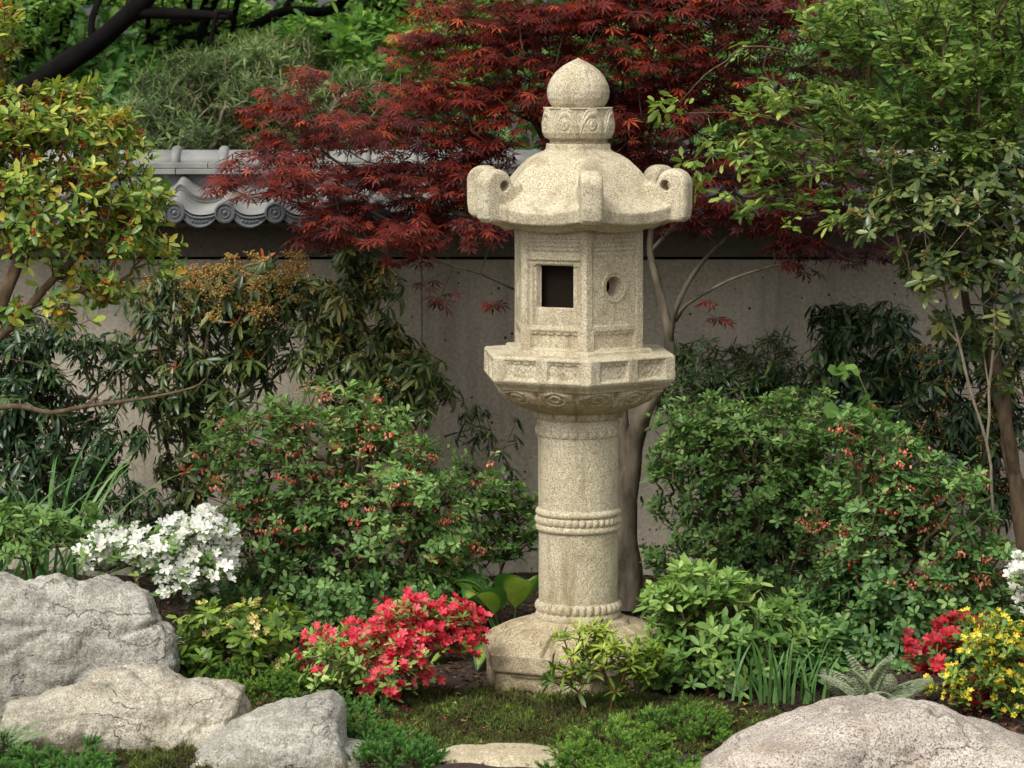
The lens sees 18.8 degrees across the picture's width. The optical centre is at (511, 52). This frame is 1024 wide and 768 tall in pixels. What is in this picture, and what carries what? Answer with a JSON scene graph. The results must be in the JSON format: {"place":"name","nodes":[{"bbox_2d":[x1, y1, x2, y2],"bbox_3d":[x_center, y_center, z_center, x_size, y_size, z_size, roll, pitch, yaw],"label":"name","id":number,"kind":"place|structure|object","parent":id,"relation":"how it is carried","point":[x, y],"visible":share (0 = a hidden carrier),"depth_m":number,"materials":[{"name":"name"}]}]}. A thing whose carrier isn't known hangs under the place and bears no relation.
{"place":"outdoors","nodes":[
{"label":"outdoors","id":0,"kind":"place"},
{"bbox_2d":[0,98,1023,767],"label":"ground","id":1,"kind":"structure","parent":0,"point":[698,692],"depth_m":11.37,"materials":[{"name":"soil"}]},
{"bbox_2d":[0,719,51,754],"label":"pale fern","id":2,"kind":"object","parent":1,"relation":"on","point":[22,736],"visible":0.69,"depth_m":10.06,"materials":[{"name":"green plant"}]},
{"bbox_2d":[0,496,109,574],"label":"laurel shrub","id":3,"kind":"object","parent":1,"relation":"on","point":[15,522],"visible":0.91,"depth_m":11.84,"materials":[{"name":"green plant"}]},
{"bbox_2d":[0,729,120,767],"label":"creeping juniper","id":4,"kind":"object","parent":1,"relation":"on","point":[51,757],"visible":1,"depth_m":9.80,"materials":[{"name":"green plant"}]},
{"bbox_2d":[0,303,155,551],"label":"pieris shrub","id":5,"kind":"object","parent":1,"relation":"on","point":[21,427],"visible":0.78,"depth_m":12.82,"materials":[{"name":"green plant"}]},
{"bbox_2d":[0,571,179,719],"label":"boulder","id":6,"kind":"object","parent":1,"relation":"on","point":[62,629],"visible":0.57,"depth_m":10.79,"materials":[{"name":"grey stone"}]},
{"bbox_2d":[0,426,187,578],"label":"ornamental grass","id":7,"kind":"object","parent":1,"relation":"on","point":[43,568],"depth_m":12.28,"materials":[{"name":"green plant"}]},
{"bbox_2d":[3,4,198,149],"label":"broadleaf shrub","id":8,"kind":"object","parent":1,"relation":"on","point":[109,65],"visible":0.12,"depth_m":17.40,"materials":[{"name":"green plant"}]},
{"bbox_2d":[0,0,205,414],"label":"holly tree","id":9,"kind":"object","parent":1,"relation":"on","point":[133,212],"visible":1,"depth_m":11.11,"materials":[{"name":"green plant"}]},
{"bbox_2d":[0,660,251,753],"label":"boulder","id":10,"kind":"object","parent":1,"relation":"on","point":[126,705],"visible":0.7,"depth_m":10.23,"materials":[{"name":"grey stone"}]},
{"bbox_2d":[83,478,195,585],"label":"pieris shrub","id":11,"kind":"object","parent":1,"relation":"on","point":[132,492],"visible":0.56,"depth_m":12.80,"materials":[{"name":"green plant"}]},
{"bbox_2d":[70,503,243,612],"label":"azalea shrub","id":12,"kind":"object","parent":1,"relation":"on","point":[193,550],"visible":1,"depth_m":11.51,"materials":[{"name":"white plant"}]},
{"bbox_2d":[101,40,266,149],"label":"evergreen shrub","id":13,"kind":"object","parent":1,"relation":"on","point":[190,133],"visible":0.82,"depth_m":16.02,"materials":[{"name":"green plant"}]},
{"bbox_2d":[107,248,321,599],"bbox_3d":[-1.260,1.577,13.072,0.930,1.538,0.688,0,0,0],"label":"pieris shrub","id":14,"kind":"object","parent":1,"relation":"on","point":[246,361],"visible":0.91,"depth_m":13.03,"materials":[{"name":"green plant"}]},
{"bbox_2d":[165,594,308,684],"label":"rhododendron shrub","id":15,"kind":"object","parent":1,"relation":"on","point":[246,634],"visible":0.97,"depth_m":10.96,"materials":[{"name":"green plant"}]},
{"bbox_2d":[179,647,335,702],"bbox_3d":[-1.031,2.216,10.938,0.810,0.220,0.430,0,0,28],"label":"creeping juniper","id":16,"kind":"object","parent":1,"relation":"on","point":[284,681],"visible":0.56,"depth_m":10.84,"materials":[{"name":"green plant"}]},
{"bbox_2d":[3,0,523,102],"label":"shade tree","id":17,"kind":"object","parent":1,"relation":"on","point":[176,26],"visible":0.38,"depth_m":17.60,"materials":[{"name":"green plant"}]},
{"bbox_2d":[190,690,364,767],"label":"boulder","id":18,"kind":"object","parent":1,"relation":"on","point":[305,731],"visible":0.86,"depth_m":9.99,"materials":[{"name":"grey stone"}]},
{"bbox_2d":[162,22,422,149],"bbox_3d":[-1.152,1.085,16.633,1.408,2.519,1.513,0,0,0],"label":"evergreen shrub","id":19,"kind":"object","parent":1,"relation":"on","point":[257,51],"visible":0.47,"depth_m":16.36,"materials":[{"name":"green plant"}]},
{"bbox_2d":[179,375,515,639],"bbox_3d":[-0.641,1.799,12.105,1.313,1.024,1.030,0,0,0],"label":"enkianthus shrub","id":20,"kind":"object","parent":1,"relation":"on","point":[355,592],"visible":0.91,"depth_m":12.03,"materials":[{"name":"green plant"}]},
{"bbox_2d":[287,231,467,565],"bbox_3d":[-0.592,1.544,13.089,0.661,1.586,0.611,0,0,27],"label":"pieris shrub","id":21,"kind":"object","parent":1,"relation":"on","point":[334,340],"visible":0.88,"depth_m":13.03,"materials":[{"name":"green plant"}]},
{"bbox_2d":[281,586,493,710],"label":"azalea shrub","id":22,"kind":"object","parent":1,"relation":"on","point":[401,637],"visible":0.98,"depth_m":10.82,"materials":[{"name":"red plant"}]},
{"bbox_2d":[337,685,450,767],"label":"creeping juniper","id":23,"kind":"object","parent":1,"relation":"on","point":[411,750],"visible":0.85,"depth_m":10.07,"materials":[{"name":"green plant"}]},
{"bbox_2d":[270,0,543,139],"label":"broadleaf shrub","id":24,"kind":"object","parent":1,"relation":"on","point":[376,26],"visible":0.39,"depth_m":16.77,"materials":[{"name":"green plant"}]},
{"bbox_2d":[112,676,786,767],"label":"moss","id":25,"kind":"object","parent":1,"relation":"on","point":[480,701],"visible":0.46,"depth_m":10.64,"materials":[{"name":"green plant"}]},
{"bbox_2d":[427,572,538,669],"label":"hosta plant","id":26,"kind":"object","parent":1,"relation":"on","point":[514,591],"visible":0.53,"depth_m":11.72,"materials":[{"name":"green plant"}]},
{"bbox_2d":[445,404,523,568],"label":"pieris shrub","id":27,"kind":"object","parent":1,"relation":"on","point":[509,469],"visible":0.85,"depth_m":13.19,"materials":[{"name":"green plant"}]},
{"bbox_2d":[432,743,560,767],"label":"stepping stone","id":28,"kind":"object","parent":1,"relation":"on","point":[508,755],"visible":0.62,"depth_m":10.05,"materials":[{"name":"beige stone"}]},
{"bbox_2d":[468,478,538,623],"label":"azalea shrub","id":29,"kind":"object","parent":1,"relation":"on","point":[516,543],"visible":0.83,"depth_m":12.31,"materials":[{"name":"green plant"}]},
{"bbox_2d":[0,146,1023,577],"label":"garden wall","id":30,"kind":"structure","parent":1,"relation":"on","point":[758,304],"depth_m":13.76,"materials":[{"name":"paint"}]},
{"bbox_2d":[252,667,780,749],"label":"leaf litter","id":31,"kind":"object","parent":1,"relation":"on","point":[528,693],"visible":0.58,"depth_m":10.60,"materials":[{"name":"brown plant"}]},
{"bbox_2d":[21,0,1023,149],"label":"woodland","id":32,"kind":"object","parent":1,"relation":"on","point":[806,135],"visible":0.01,"depth_m":27.59,"materials":[{"name":"green plant"}]},
{"bbox_2d":[198,0,925,610],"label":"japanese maple","id":33,"kind":"object","parent":1,"relation":"on","point":[530,28],"visible":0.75,"depth_m":12.81,"materials":[{"name":"red plant"}]},
{"bbox_2d":[467,58,692,695],"bbox_3d":[0.242,1.228,11.300,0.818,2.423,0.877,0,0,0],"label":"stone lantern","id":34,"kind":"object","parent":1,"relation":"on","point":[578,367],"visible":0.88,"depth_m":11.14,"materials":[{"name":"stone"}]},
{"bbox_2d":[537,616,674,713],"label":"pieris shrub","id":35,"kind":"object","parent":1,"relation":"on","point":[634,664],"visible":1,"depth_m":10.70,"materials":[{"name":"green plant"}]},
{"bbox_2d":[534,691,735,767],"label":"creeping juniper","id":36,"kind":"object","parent":1,"relation":"on","point":[587,753],"visible":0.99,"depth_m":10.19,"materials":[{"name":"green plant"}]},
{"bbox_2d":[266,694,1011,734],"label":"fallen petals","id":37,"kind":"object","parent":1,"relation":"on","point":[547,720],"visible":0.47,"depth_m":10.61,"materials":[{"name":"red plant"}]},
{"bbox_2d":[625,552,838,698],"bbox_3d":[0.752,2.042,11.003,0.752,0.535,0.741,0,0,38],"label":"azalea shrub","id":38,"kind":"object","parent":1,"relation":"on","point":[702,593],"visible":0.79,"depth_m":10.93,"materials":[{"name":"green plant"}]},
{"bbox_2d":[654,325,850,530],"bbox_3d":[1.021,1.750,13.201,0.910,1.179,0.399,0,0,0],"label":"pieris shrub","id":39,"kind":"object","parent":1,"relation":"on","point":[758,383],"visible":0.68,"depth_m":13.16,"materials":[{"name":"green plant"}]},
{"bbox_2d":[638,385,880,620],"bbox_3d":[1.026,1.842,12.471,1.037,1.018,0.916,0,0,0],"label":"azalea shrub","id":40,"kind":"object","parent":1,"relation":"on","point":[707,436],"visible":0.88,"depth_m":12.38,"materials":[{"name":"green plant"}]},
{"bbox_2d":[530,0,1023,149],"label":"broadleaf shrub","id":41,"kind":"object","parent":1,"relation":"on","point":[897,145],"visible":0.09,"depth_m":17.07,"materials":[{"name":"green plant"}]},
{"bbox_2d":[728,623,840,706],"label":"iris clump","id":42,"kind":"object","parent":1,"relation":"on","point":[777,693],"visible":0.98,"depth_m":10.72,"materials":[{"name":"green plant"}]},
{"bbox_2d":[755,613,861,689],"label":"rhododendron shrub","id":43,"kind":"object","parent":1,"relation":"on","point":[842,664],"visible":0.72,"depth_m":10.91,"materials":[{"name":"green plant"}]},
{"bbox_2d":[646,0,1023,636],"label":"dogwood tree","id":44,"kind":"object","parent":1,"relation":"on","point":[987,59],"visible":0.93,"depth_m":12.06,"materials":[{"name":"green plant"}]},
{"bbox_2d":[815,361,903,599],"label":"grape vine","id":45,"kind":"object","parent":1,"relation":"on","point":[841,370],"visible":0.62,"depth_m":11.87,"materials":[{"name":"green plant"}]},
{"bbox_2d":[698,694,1023,767],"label":"boulder","id":46,"kind":"object","parent":1,"relation":"on","point":[874,731],"visible":0.99,"depth_m":9.87,"materials":[{"name":"grey stone"}]},
{"bbox_2d":[794,300,942,577],"bbox_3d":[1.515,1.683,13.098,0.642,1.290,0.519,0,0,0],"label":"pieris shrub","id":47,"kind":"object","parent":1,"relation":"on","point":[883,382],"visible":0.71,"depth_m":13.01,"materials":[{"name":"green plant"}]},
{"bbox_2d":[818,649,931,700],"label":"painted fern","id":48,"kind":"object","parent":1,"relation":"on","point":[866,686],"visible":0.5,"depth_m":10.54,"materials":[{"name":"green plant"}]},
{"bbox_2d":[778,400,1023,674],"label":"enkianthus shrub","id":49,"kind":"object","parent":1,"relation":"on","point":[907,525],"visible":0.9,"depth_m":11.75,"materials":[{"name":"green plant"}]},
{"bbox_2d":[829,132,1023,610],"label":"mountain laurel","id":50,"kind":"object","parent":1,"relation":"on","point":[985,244],"visible":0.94,"depth_m":11.89,"materials":[{"name":"green plant"}]},
{"bbox_2d":[877,333,1023,607],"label":"pieris shrub","id":51,"kind":"object","parent":1,"relation":"on","point":[961,432],"visible":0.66,"depth_m":12.71,"materials":[{"name":"green plant"}]},
{"bbox_2d":[901,607,1023,709],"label":"azalea shrub","id":52,"kind":"object","parent":1,"relation":"on","point":[938,644],"visible":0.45,"depth_m":10.81,"materials":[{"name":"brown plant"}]},
{"bbox_2d":[919,606,1023,720],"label":"kerria shrub","id":53,"kind":"object","parent":1,"relation":"on","point":[1006,639],"visible":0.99,"depth_m":10.61,"materials":[{"name":"yellow plant"}]},
{"bbox_2d":[1002,550,1023,613],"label":"azalea shrub","id":54,"kind":"object","parent":1,"relation":"on","point":[1014,572],"visible":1,"depth_m":11.45,"materials":[{"name":"white plant"}]},
{"bbox_2d":[22,0,1003,95],"label":"sky","id":55,"kind":"structure","parent":0,"point":[320,2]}
]}

